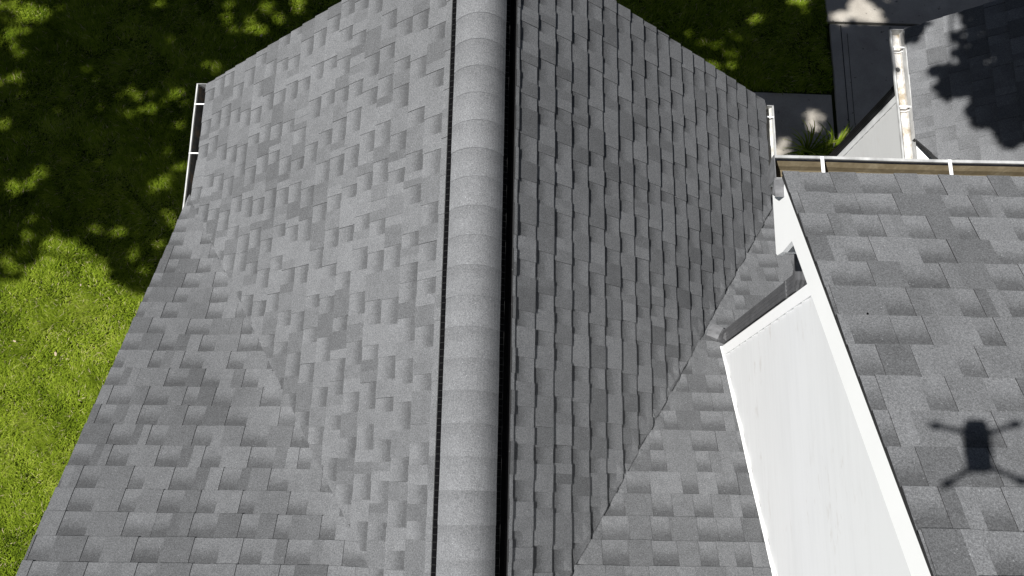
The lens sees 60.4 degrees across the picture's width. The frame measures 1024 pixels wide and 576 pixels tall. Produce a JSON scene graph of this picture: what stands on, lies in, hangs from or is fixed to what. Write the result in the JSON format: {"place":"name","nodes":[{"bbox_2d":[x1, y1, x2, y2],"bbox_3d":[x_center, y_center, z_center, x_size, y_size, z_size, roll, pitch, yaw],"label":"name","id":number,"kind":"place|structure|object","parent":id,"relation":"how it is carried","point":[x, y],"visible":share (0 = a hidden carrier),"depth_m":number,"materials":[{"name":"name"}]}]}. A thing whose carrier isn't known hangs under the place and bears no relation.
{"place":"outdoors","nodes":[
{"label":"outdoors","id":0,"kind":"place"},
{"bbox_2d":[0,0,852,575],"bbox_3d":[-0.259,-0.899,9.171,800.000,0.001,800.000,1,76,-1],"label":"lawn","id":1,"kind":"structure","parent":0,"point":[174,116],"depth_m":9.24,"materials":[{"name":"plant"}]},
{"bbox_2d":[16,0,1023,575],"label":"house","id":2,"kind":"structure","parent":1,"relation":"on","point":[524,288],"depth_m":4.65,"materials":[{"name":"grey"}]},
{"bbox_2d":[828,0,1023,160],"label":"house","id":3,"kind":"structure","parent":1,"relation":"on","point":[955,91],"depth_m":6.69,"materials":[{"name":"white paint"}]},
{"bbox_2d":[754,92,834,154],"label":"patio","id":4,"kind":"structure","parent":0,"point":[795,111],"depth_m":9.47,"materials":[{"name":"concrete"}]},
{"bbox_2d":[780,121,852,155],"bbox_3d":[3.266,-1.413,9.203,0.962,0.325,0.730,1,76,-1],"label":"plant","id":5,"kind":"object","parent":4,"relation":"on","point":[827,149],"visible":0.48,"depth_m":9.18,"materials":[{"name":"green plant"}]},
{"bbox_2d":[829,24,909,137],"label":"path","id":6,"kind":"structure","parent":0,"point":[868,54],"depth_m":9.61,"materials":[{"name":"concrete"}]},
{"bbox_2d":[840,25,854,132],"bbox_3d":[3.653,-2.035,9.507,0.071,0.003,1.800,1,76,-1],"label":"path joint","id":7,"kind":"object","parent":6,"relation":"on","point":[845,78],"visible":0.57,"depth_m":9.58,"materials":[{"name":"grey concrete"}]},
{"bbox_2d":[824,0,994,25],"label":"driveway","id":8,"kind":"structure","parent":0,"point":[889,12],"depth_m":9.78,"materials":[{"name":"concrete"}]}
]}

